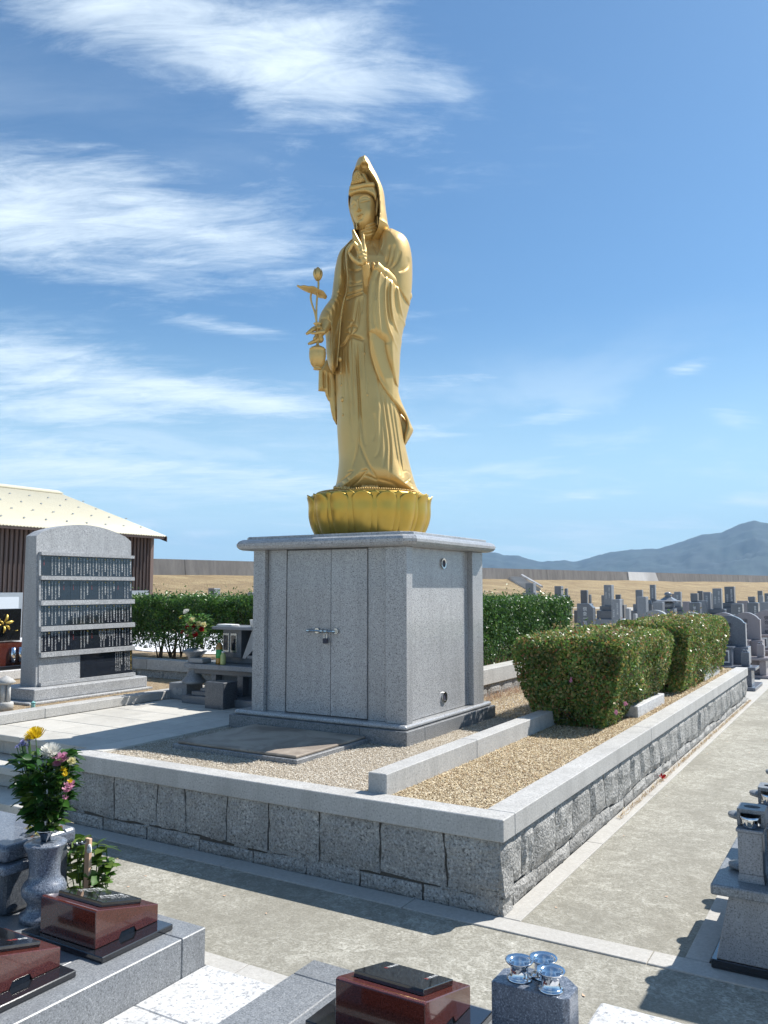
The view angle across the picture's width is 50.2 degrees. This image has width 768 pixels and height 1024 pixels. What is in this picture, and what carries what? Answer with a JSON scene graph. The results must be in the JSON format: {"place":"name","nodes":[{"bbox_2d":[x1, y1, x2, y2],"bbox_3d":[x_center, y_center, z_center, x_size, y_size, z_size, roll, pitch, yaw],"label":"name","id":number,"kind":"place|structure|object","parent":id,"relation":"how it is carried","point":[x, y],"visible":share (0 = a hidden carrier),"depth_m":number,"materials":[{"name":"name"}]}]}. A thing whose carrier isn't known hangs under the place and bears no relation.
{"place":"outdoors","nodes":[
{"label":"outdoors","id":0,"kind":"place"},
{"bbox_2d":[66,834,120,888],"bbox_3d":[-1.410,1.736,3.916,0.357,0.367,0.230,-3,-6,31],"label":"leafy plant","id":1,"kind":"object","parent":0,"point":[77,874],"visible":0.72,"depth_m":3.89,"materials":[{"name":"green plant"}]},
{"bbox_2d":[20,632,222,654],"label":"crazy paving","id":2,"kind":"structure","parent":0,"point":[153,649],"depth_m":12.24,"materials":[{"name":"stone"}]},
{"bbox_2d":[0,600,757,904],"bbox_3d":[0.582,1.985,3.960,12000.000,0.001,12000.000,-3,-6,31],"label":"ground","id":3,"kind":"structure","parent":0,"point":[361,886],"depth_m":6.65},
{"bbox_2d":[103,965,273,1023],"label":"plot paving","id":4,"kind":"structure","parent":3,"relation":"on","point":[207,994],"depth_m":3.17,"materials":[{"name":"white stone"}]},
{"bbox_2d":[218,960,491,1023],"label":"grave plinth","id":5,"kind":"structure","parent":3,"relation":"on","point":[302,995],"depth_m":2.89,"materials":[{"name":"stone"}]},
{"bbox_2d":[305,961,491,1023],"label":"red tablet","id":6,"kind":"object","parent":5,"relation":"on","point":[385,992],"visible":0.98,"depth_m":2.66,"materials":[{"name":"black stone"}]},
{"bbox_2d":[492,951,578,1023],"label":"triple flower holder","id":7,"kind":"object","parent":5,"relation":"on","point":[544,990],"visible":1,"depth_m":2.58,"materials":[{"name":"grey stone"}]},
{"bbox_2d":[64,667,747,916],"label":"retaining wall","id":8,"kind":"structure","parent":3,"relation":"on","point":[501,858],"depth_m":4.75,"materials":[{"name":"stone"}]},
{"bbox_2d":[107,688,530,790],"bbox_3d":[1.251,1.977,8.903,2.210,0.001,8.860,-3,-6,31],"label":"gravel bed","id":9,"kind":"object","parent":8,"relation":"in","point":[307,763],"visible":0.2,"depth_m":5.51,"materials":[{"name":"gravel"}]},
{"bbox_2d":[173,724,367,765],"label":"ground slab","id":10,"kind":"structure","parent":9,"relation":"on","point":[285,745],"depth_m":5.83,"materials":[{"name":"stone"}]},
{"bbox_2d":[132,656,525,697],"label":"retaining wall","id":11,"kind":"structure","parent":9,"relation":"on","point":[497,676],"depth_m":9.50,"materials":[{"name":"stone"}]},
{"bbox_2d":[132,647,512,665],"bbox_3d":[-1.227,1.998,11.817,6.880,0.001,4.810,-3,-6,31],"label":"hedge bed","id":12,"kind":"object","parent":11,"relation":"in","point":[135,653],"depth_m":10.97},
{"bbox_2d":[132,583,252,658],"bbox_3d":[-1.841,1.367,10.178,3.923,0.961,1.132,-3,-6,31],"label":"hedge","id":13,"kind":"object","parent":12,"relation":"on","point":[157,614],"visible":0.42,"depth_m":10.10,"materials":[{"name":"green plant"}]},
{"bbox_2d":[483,644,515,664],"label":"dry grass","id":14,"kind":"structure","parent":12,"relation":"on","point":[500,657],"depth_m":9.96,"materials":[{"name":"plant"}]},
{"bbox_2d":[483,584,574,665],"bbox_3d":[1.292,1.408,10.406,1.170,0.992,3.908,-3,-6,31],"label":"hedge","id":15,"kind":"object","parent":12,"relation":"on","point":[508,619],"visible":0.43,"depth_m":10.11,"materials":[{"name":"green plant"}]},
{"bbox_2d":[229,531,494,747],"bbox_3d":[-0.124,1.025,7.085,1.751,1.584,1.649,-3,-6,31],"label":"pedestal","id":16,"kind":"object","parent":9,"relation":"on","point":[374,637],"visible":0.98,"depth_m":6.51,"materials":[{"name":"stone"}]},
{"bbox_2d":[286,549,331,715],"bbox_3d":[-0.596,0.957,6.601,0.432,1.299,0.046,-3,-6,31],"label":"door","id":17,"kind":"structure","parent":16,"relation":"in","point":[308,669],"depth_m":6.58,"materials":[{"name":"stone"}]},
{"bbox_2d":[331,548,367,718],"bbox_3d":[-0.264,0.939,6.404,0.333,1.299,0.046,-3,-6,31],"label":"door","id":18,"kind":"structure","parent":16,"relation":"in","point":[349,567],"depth_m":6.38,"materials":[{"name":"stone"}]},
{"bbox_2d":[297,155,432,533],"bbox_3d":[-0.128,-1.482,7.301,1.090,3.454,1.090,-2,-6,17],"label":"golden statue","id":19,"kind":"object","parent":16,"relation":"on","point":[360,325],"visible":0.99,"depth_m":7.00,"materials":[{"name":"gold metal"}]},
{"bbox_2d":[368,710,577,794],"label":"dividing curb","id":20,"kind":"structure","parent":9,"relation":"on","point":[398,776],"depth_m":5.26,"materials":[{"name":"stone"}]},
{"bbox_2d":[484,682,522,700],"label":"dry grass","id":21,"kind":"structure","parent":9,"relation":"on","point":[497,691],"depth_m":8.76,"materials":[{"name":"plant"}]},
{"bbox_2d":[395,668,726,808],"bbox_3d":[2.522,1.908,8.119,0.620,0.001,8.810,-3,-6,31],"label":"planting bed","id":22,"kind":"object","parent":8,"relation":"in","point":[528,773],"depth_m":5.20,"materials":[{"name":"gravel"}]},
{"bbox_2d":[510,617,674,728],"bbox_3d":[1.992,1.430,7.575,1.017,0.914,2.088,-3,-6,31],"label":"shrub","id":23,"kind":"object","parent":22,"relation":"on","point":[596,673],"visible":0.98,"depth_m":6.83,"materials":[{"name":"green plant"}]},
{"bbox_2d":[624,693,664,717],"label":"curb block","id":24,"kind":"structure","parent":22,"relation":"on","point":[643,707],"depth_m":7.52,"materials":[{"name":"white stone"}]},
{"bbox_2d":[612,605,729,693],"bbox_3d":[3.646,1.641,10.255,0.912,0.977,2.978,-3,-6,31],"label":"shrub","id":25,"kind":"object","parent":22,"relation":"on","point":[700,641],"visible":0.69,"depth_m":9.40,"materials":[{"name":"green plant"}]},
{"bbox_2d":[697,663,719,681],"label":"curb block","id":26,"kind":"structure","parent":22,"relation":"on","point":[714,674],"depth_m":10.39,"materials":[{"name":"white stone"}]},
{"bbox_2d":[62,682,767,991],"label":"kerb strip","id":27,"kind":"object","parent":3,"relation":"on","point":[696,961],"visible":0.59,"depth_m":4.12,"materials":[{"name":"concrete"}]},
{"bbox_2d":[618,699,750,818],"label":"dry weeds","id":28,"kind":"object","parent":27,"relation":"on","point":[687,756],"visible":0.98,"depth_m":7.59,"materials":[{"name":"brown plant"}]},
{"bbox_2d":[577,603,595,626],"bbox_3d":[6.049,3.306,24.515,1.122,1.134,0.751,-3,-6,31],"label":"gravestone","id":29,"kind":"object","parent":3,"relation":"on","point":[585,611],"visible":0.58,"depth_m":24.44,"materials":[{"name":"stone"}]},
{"bbox_2d":[596,585,623,626],"bbox_3d":[8.190,3.508,29.819,1.098,1.710,0.996,-3,-6,31],"label":"gravestone","id":30,"kind":"object","parent":3,"relation":"on","point":[604,614],"visible":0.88,"depth_m":29.65,"materials":[{"name":"stone"}]},
{"bbox_2d":[588,1003,682,1023],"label":"pale corner stone","id":31,"kind":"object","parent":3,"relation":"on","point":[604,1013],"visible":1,"depth_m":2.59,"materials":[{"name":"white stone"}]},
{"bbox_2d":[649,600,652,610],"bbox_3d":[9.950,3.853,30.590,0.133,1.166,0.126,-3,-6,31],"label":"stone post","id":32,"kind":"object","parent":3,"relation":"on","point":[650,605],"visible":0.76,"depth_m":30.58,"materials":[{"name":"stone"}]},
{"bbox_2d":[648,585,656,606],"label":"gravestone","id":33,"kind":"object","parent":3,"relation":"on","point":[652,593],"visible":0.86,"depth_m":33.22,"materials":[{"name":"stone"}]},
{"bbox_2d":[710,769,767,979],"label":"edge grave","id":34,"kind":"object","parent":3,"relation":"on","point":[740,880],"visible":1,"depth_m":3.45,"materials":[{"name":"grey stone"}]},
{"bbox_2d":[748,597,758,602],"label":"gravestone","id":35,"kind":"object","parent":3,"relation":"on","point":[751,599],"visible":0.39,"depth_m":34.96,"materials":[{"name":"stone"}]},
{"bbox_2d":[757,591,762,601],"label":"gravestone","id":36,"kind":"object","parent":3,"relation":"on","point":[760,593],"visible":0.19,"depth_m":40.23,"materials":[{"name":"stone"}]},
{"bbox_2d":[764,593,767,601],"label":"gravestone","id":37,"kind":"object","parent":3,"relation":"on","point":[766,596],"visible":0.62,"depth_m":35.00,"materials":[{"name":"stone"}]},
{"bbox_2d":[0,0,767,561],"label":"sky","id":38,"kind":"structure","parent":0,"point":[577,190],"materials":[{"name":"blue"}]},
{"bbox_2d":[67,689,767,1023],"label":"path","id":39,"kind":"structure","parent":0,"point":[674,843],"depth_m":4.05,"materials":[{"name":"concrete"}]},
{"bbox_2d":[0,725,118,813],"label":"stone steps","id":40,"kind":"structure","parent":39,"relation":"on","point":[11,737],"depth_m":6.10,"materials":[{"name":"stone"}]},
{"bbox_2d":[0,685,204,724],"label":"court ledge","id":41,"kind":"object","parent":40,"relation":"on","point":[26,714],"visible":0.78,"depth_m":7.49,"materials":[{"name":"stone"}]},
{"bbox_2d":[4,677,204,711],"bbox_3d":[-5.904,1.940,9.454,7.260,0.001,3.750,-3,-6,31],"label":"stele bed","id":42,"kind":"object","parent":41,"relation":"on","point":[160,683],"depth_m":8.51,"materials":[{"name":"gravel"}]},
{"bbox_2d":[0,676,15,711],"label":"stone post lantern","id":43,"kind":"object","parent":42,"relation":"on","point":[6,704],"visible":0.99,"depth_m":7.10,"materials":[{"name":"stone"}]},
{"bbox_2d":[0,608,21,678],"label":"black panel stone","id":44,"kind":"object","parent":42,"relation":"on","point":[10,624],"visible":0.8,"depth_m":10.00,"materials":[{"name":"stone"}]},
{"bbox_2d":[0,641,21,670],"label":"red flower holder","id":45,"kind":"object","parent":44,"relation":"on","point":[10,655],"visible":0.65,"depth_m":9.65,"materials":[{"name":"stone"}]},
{"bbox_2d":[5,525,152,705],"bbox_3d":[-3.092,0.975,8.264,0.635,1.699,1.480,-3,-6,31],"label":"name stone","id":46,"kind":"object","parent":42,"relation":"on","point":[78,623],"visible":1,"depth_m":8.14,"materials":[{"name":"stone"}]},
{"bbox_2d":[0,908,204,1023],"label":"grave plinth","id":47,"kind":"structure","parent":39,"relation":"on","point":[92,992],"depth_m":3.13,"materials":[{"name":"stone"}]},
{"bbox_2d":[0,811,74,915],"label":"water stone","id":48,"kind":"object","parent":47,"relation":"on","point":[14,864],"visible":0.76,"depth_m":3.64,"materials":[{"name":"stone"}]},
{"bbox_2d":[23,822,72,836],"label":"wilted sprigs","id":49,"kind":"object","parent":48,"relation":"on","point":[36,833],"visible":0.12,"depth_m":3.76,"materials":[{"name":"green plant"}]},
{"bbox_2d":[0,927,75,1012],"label":"red tablet","id":50,"kind":"object","parent":47,"relation":"on","point":[31,967],"visible":1,"depth_m":2.95,"materials":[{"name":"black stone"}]},
{"bbox_2d":[18,827,67,925],"bbox_3d":[-1.490,1.585,3.602,0.196,0.374,0.196,-3,-6,31],"label":"stone flower vase","id":51,"kind":"object","parent":47,"relation":"on","point":[44,850],"visible":0.86,"depth_m":3.54,"materials":[{"name":"grey stone"}]},
{"bbox_2d":[5,726,85,833],"bbox_3d":[-1.507,1.212,3.669,0.333,0.494,0.361,1,-5,-11],"label":"tall bouquet","id":52,"kind":"object","parent":51,"relation":"in","point":[39,808],"visible":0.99,"depth_m":3.60,"materials":[{"name":"green plant"}]},
{"bbox_2d":[83,837,91,887],"bbox_3d":[-1.385,1.665,3.845,0.027,0.258,0.061,4,-6,-34],"label":"wooden stake","id":53,"kind":"object","parent":47,"relation":"on","point":[87,857],"visible":0.89,"depth_m":3.85,"materials":[{"name":"brown wood"}]},
{"bbox_2d":[66,840,85,846],"bbox_3d":[-1.496,1.574,3.915,0.222,0.046,0.019,-3,-6,31],"label":"twisted cord","id":54,"kind":"object","parent":53,"relation":"attached to","point":[78,843],"visible":0.59,"depth_m":3.88,"materials":[{"name":"fabric"}]},
{"bbox_2d":[21,887,172,963],"bbox_3d":[-1.194,1.667,3.430,0.490,0.179,0.372,-3,-6,31],"label":"red tablet","id":55,"kind":"object","parent":47,"relation":"on","point":[101,925],"visible":1,"depth_m":3.32,"materials":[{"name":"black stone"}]},
{"bbox_2d":[153,575,767,632],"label":"grass bank","id":56,"kind":"structure","parent":0,"point":[626,589],"depth_m":96.42,"materials":[{"name":"beige plant"}]},
{"bbox_2d":[0,484,166,637],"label":"storage building","id":57,"kind":"structure","parent":56,"relation":"on","point":[25,511],"depth_m":18.41,"materials":[{"name":"brown"}]},
{"bbox_2d":[0,592,22,637],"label":"window","id":58,"kind":"structure","parent":57,"relation":"in","point":[7,600],"depth_m":16.08,"materials":[{"name":"metal"}]},
{"bbox_2d":[132,591,148,595],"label":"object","id":59,"kind":"structure","parent":57,"relation":"in","point":[133,592],"depth_m":18.85,"materials":[{"name":"metal"}]},
{"bbox_2d":[205,588,220,633],"bbox_3d":[-5.319,3.182,25.648,0.684,1.592,0.650,-3,-6,31],"label":"gravestone","id":60,"kind":"object","parent":56,"relation":"on","point":[212,589],"visible":0.16,"depth_m":25.61,"materials":[{"name":"stone"}]},
{"bbox_2d":[153,559,767,581],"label":"sea wall","id":61,"kind":"structure","parent":56,"relation":"on","point":[189,567],"depth_m":114.31,"materials":[{"name":"concrete"}]},
{"bbox_2d":[509,574,542,590],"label":"bank steps","id":62,"kind":"structure","parent":56,"relation":"on","point":[520,581],"depth_m":100.34,"materials":[{"name":"concrete"}]},
{"bbox_2d":[523,583,539,601],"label":"gravestone","id":63,"kind":"object","parent":56,"relation":"on","point":[532,587],"visible":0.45,"depth_m":38.48,"materials":[{"name":"stone"}]},
{"bbox_2d":[550,586,570,621],"bbox_3d":[8.242,4.331,38.583,0.822,1.688,0.760,-3,-6,31],"label":"gravestone","id":64,"kind":"object","parent":56,"relation":"on","point":[557,589],"visible":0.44,"depth_m":38.48,"materials":[{"name":"stone"}]},
{"bbox_2d":[564,588,572,617],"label":"gravestone","id":65,"kind":"object","parent":56,"relation":"on","point":[566,591],"visible":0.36,"depth_m":43.74,"materials":[{"name":"stone"}]},
{"bbox_2d":[574,590,595,625],"bbox_3d":[8.144,3.928,33.272,0.726,1.511,0.575,-3,-6,31],"label":"gravestone","id":66,"kind":"object","parent":56,"relation":"on","point":[584,596],"visible":0.34,"depth_m":33.21,"materials":[{"name":"stone"}]},
{"bbox_2d":[600,595,603,609],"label":"gravestone","id":67,"kind":"object","parent":56,"relation":"on","point":[602,600],"visible":0.23,"depth_m":38.45,"materials":[{"name":"stone"}]},
{"bbox_2d":[615,594,626,618],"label":"gravestone","id":68,"kind":"object","parent":56,"relation":"on","point":[617,596],"visible":0.34,"depth_m":41.82,"materials":[{"name":"stone"}]},
{"bbox_2d":[631,590,642,619],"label":"gravestone","id":69,"kind":"object","parent":56,"relation":"on","point":[639,593],"visible":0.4,"depth_m":34.94,"materials":[{"name":"stone"}]},
{"bbox_2d":[697,591,702,600],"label":"gravestone","id":70,"kind":"object","parent":56,"relation":"on","point":[700,595],"visible":0.17,"depth_m":40.19,"materials":[{"name":"stone"}]},
{"bbox_2d":[484,688,542,718],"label":"gravel","id":71,"kind":"structure","parent":0,"point":[511,710],"depth_m":8.01,"materials":[{"name":"gravel"}]},
{"bbox_2d":[393,669,730,808],"bbox_3d":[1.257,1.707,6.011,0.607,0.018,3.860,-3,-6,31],"label":"bed gravel","id":72,"kind":"structure","parent":0,"point":[499,797],"depth_m":5.27,"materials":[{"name":"beige gravel"}]},
{"bbox_2d":[482,520,767,575],"bbox_3d":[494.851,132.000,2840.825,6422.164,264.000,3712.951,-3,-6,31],"label":"hills","id":73,"kind":"structure","parent":0,"point":[741,549],"depth_m":2918.00,"materials":[{"name":"blue"}]},
{"bbox_2d":[644,610,665,616],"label":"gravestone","id":74,"kind":"object","parent":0,"point":[653,612],"visible":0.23,"depth_m":16.18,"materials":[{"name":"stone"}]},
{"bbox_2d":[648,668,733,712],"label":"bed gravel","id":75,"kind":"structure","parent":0,"point":[677,698],"depth_m":8.98,"materials":[{"name":"gravel"}]},
{"bbox_2d":[745,678,767,698],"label":"graveyard paving","id":76,"kind":"structure","parent":0,"point":[749,694],"depth_m":13.14,"materials":[{"name":"concrete"}]},
{"bbox_2d":[611,599,622,625],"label":"gravestone","id":77,"kind":"object","parent":76,"relation":"on","point":[616,607],"visible":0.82,"depth_m":21.82,"materials":[{"name":"stone"}]},
{"bbox_2d":[625,608,630,619],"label":"gravestone","id":78,"kind":"object","parent":76,"relation":"on","point":[628,612],"visible":0.18,"depth_m":23.57,"materials":[{"name":"stone"}]},
{"bbox_2d":[637,597,648,617],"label":"gravestone","id":79,"kind":"object","parent":76,"relation":"on","point":[642,606],"visible":0.18,"depth_m":24.45,"materials":[{"name":"stone"}]},
{"bbox_2d":[652,602,664,611],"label":"gravestone","id":80,"kind":"object","parent":76,"relation":"on","point":[660,606],"visible":0.19,"depth_m":27.08,"materials":[{"name":"stone"}]},
{"bbox_2d":[656,592,680,614],"bbox_3d":[10.348,3.638,29.839,0.740,1.456,0.740,-3,-6,31],"label":"stone stupa","id":81,"kind":"object","parent":76,"relation":"on","point":[668,599],"visible":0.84,"depth_m":29.69,"materials":[{"name":"stone"}]},
{"bbox_2d":[674,592,682,615],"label":"gravestone","id":82,"kind":"object","parent":76,"relation":"on","point":[678,605],"visible":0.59,"depth_m":31.44,"materials":[{"name":"stone"}]},
{"bbox_2d":[682,601,690,612],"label":"gravestone","id":83,"kind":"object","parent":76,"relation":"on","point":[685,604],"visible":0.19,"depth_m":28.83,"materials":[{"name":"stone"}]},
{"bbox_2d":[690,593,698,601],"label":"gravestone","id":84,"kind":"object","parent":76,"relation":"on","point":[694,597],"visible":0.27,"depth_m":34.98,"materials":[{"name":"stone"}]},
{"bbox_2d":[689,602,701,614],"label":"gravestone","id":85,"kind":"object","parent":76,"relation":"on","point":[697,606],"visible":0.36,"depth_m":25.34,"materials":[{"name":"stone"}]},
{"bbox_2d":[697,601,707,613],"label":"gravestone","id":86,"kind":"object","parent":76,"relation":"on","point":[705,606],"visible":0.16,"depth_m":27.05,"materials":[{"name":"stone"}]},
{"bbox_2d":[703,592,711,613],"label":"gravestone","id":87,"kind":"object","parent":76,"relation":"on","point":[707,596],"visible":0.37,"depth_m":29.70,"materials":[{"name":"stone"}]},
{"bbox_2d":[708,588,726,614],"bbox_3d":[11.065,3.325,27.164,1.093,1.586,0.908,-3,-6,31],"label":"gravestone","id":88,"kind":"object","parent":76,"relation":"on","point":[717,600],"visible":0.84,"depth_m":27.08,"materials":[{"name":"stone"}]},
{"bbox_2d":[712,612,733,616],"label":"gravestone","id":89,"kind":"object","parent":76,"relation":"on","point":[722,614],"visible":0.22,"depth_m":15.50,"materials":[{"name":"stone"}]},
{"bbox_2d":[723,587,736,613],"bbox_3d":[12.229,3.458,28.940,1.201,1.647,1.045,-3,-6,31],"label":"gravestone","id":90,"kind":"object","parent":76,"relation":"on","point":[730,595],"visible":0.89,"depth_m":28.82,"materials":[{"name":"stone"}]},
{"bbox_2d":[731,604,743,615],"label":"gravestone","id":91,"kind":"object","parent":76,"relation":"on","point":[736,609],"visible":0.26,"depth_m":21.84,"materials":[{"name":"stone"}]},
{"bbox_2d":[715,615,762,690],"bbox_3d":[5.641,2.276,13.438,0.900,1.144,0.960,-3,-6,31],"label":"arched gravestone","id":92,"kind":"object","parent":76,"relation":"on","point":[738,652],"visible":0.5,"depth_m":13.42,"materials":[{"name":"grey stone"}]},
{"bbox_2d":[737,601,748,611],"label":"gravestone","id":93,"kind":"object","parent":76,"relation":"on","point":[744,603],"visible":0.15,"depth_m":27.92,"materials":[{"name":"stone"}]},
{"bbox_2d":[735,612,767,678],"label":"arched gravestone","id":94,"kind":"object","parent":76,"relation":"on","point":[755,641],"visible":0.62,"depth_m":15.13,"materials":[{"name":"grey stone"}]},
{"bbox_2d":[747,603,759,614],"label":"gravestone","id":95,"kind":"object","parent":76,"relation":"on","point":[753,608],"visible":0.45,"depth_m":23.58,"materials":[{"name":"stone"}]},
{"bbox_2d":[751,610,767,655],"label":"arched gravestone","id":96,"kind":"object","parent":76,"relation":"on","point":[762,615],"visible":0.43,"depth_m":16.97,"materials":[{"name":"white stone"}]},
{"bbox_2d":[759,596,763,610],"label":"gravestone","id":97,"kind":"object","parent":76,"relation":"on","point":[761,598],"visible":0.17,"depth_m":32.34,"materials":[{"name":"stone"}]},
{"bbox_2d":[761,602,767,610],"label":"gravestone","id":98,"kind":"object","parent":76,"relation":"on","point":[764,605],"visible":0.17,"depth_m":25.34,"materials":[{"name":"stone"}]},
{"label":"court base","id":99,"kind":"structure","parent":0,"visible":0},
{"bbox_2d":[6,699,240,752],"bbox_3d":[-1.878,1.837,7.375,1.599,0.041,2.973,-3,-6,31],"label":"paved court","id":100,"kind":"object","parent":99,"relation":"on","point":[133,725],"visible":0.53,"depth_m":6.92,"materials":[{"name":"grey stone"}]},
{"bbox_2d":[169,647,206,699],"bbox_3d":[-1.991,1.654,8.434,0.390,0.519,0.274,-3,-6,31],"label":"altar vase","id":101,"kind":"object","parent":100,"relation":"on","point":[190,682],"visible":0.75,"depth_m":8.34,"materials":[{"name":"stone"}]},
{"bbox_2d":[178,609,213,647],"bbox_3d":[-1.926,1.216,8.413,0.398,0.450,0.362,-3,-6,31],"label":"altar bouquet","id":102,"kind":"object","parent":101,"relation":"in","point":[202,630],"visible":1,"depth_m":8.38,"materials":[{"name":"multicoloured plant"}]},
{"bbox_2d":[182,625,252,707],"bbox_3d":[-1.315,1.511,8.109,1.445,0.743,0.640,-3,-6,31],"label":"stone altar","id":103,"kind":"object","parent":100,"relation":"on","point":[237,646],"visible":0.38,"depth_m":8.15,"materials":[{"name":"stone"}]},
{"bbox_2d":[189,657,210,663],"bbox_3d":[-1.866,1.506,8.334,0.180,0.052,0.140,-3,-6,31],"label":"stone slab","id":104,"kind":"object","parent":103,"relation":"on","point":[201,660],"visible":1,"depth_m":8.28,"materials":[{"name":"stone"}]},
{"bbox_2d":[216,640,222,664],"bbox_3d":[-1.641,1.398,8.174,0.070,0.237,0.070,-3,-6,31],"label":"tea bottle","id":105,"kind":"object","parent":103,"relation":"on","point":[219,647],"visible":0.95,"depth_m":8.14,"materials":[{"name":"brown"}]},
{"bbox_2d":[220,651,225,664],"bbox_3d":[-1.594,1.446,8.130,0.058,0.132,0.058,-3,-6,31],"label":"green tea bottle","id":106,"kind":"object","parent":103,"relation":"on","point":[223,658],"visible":1,"depth_m":8.11,"materials":[{"name":"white plastic"}]},
{"bbox_2d":[218,624,239,626],"bbox_3d":[-1.580,1.147,8.318,0.223,0.020,0.130,-3,-6,31],"label":"paper stack","id":107,"kind":"object","parent":103,"relation":"on","point":[231,625],"visible":1,"depth_m":8.27,"materials":[{"name":"paper"}]},
{"bbox_2d":[205,680,236,709],"bbox_3d":[-1.544,1.731,7.781,0.229,0.245,0.200,-3,-6,31],"label":"granite block","id":108,"kind":"object","parent":100,"relation":"on","point":[221,694],"depth_m":7.71,"materials":[{"name":"stone"}]}
]}

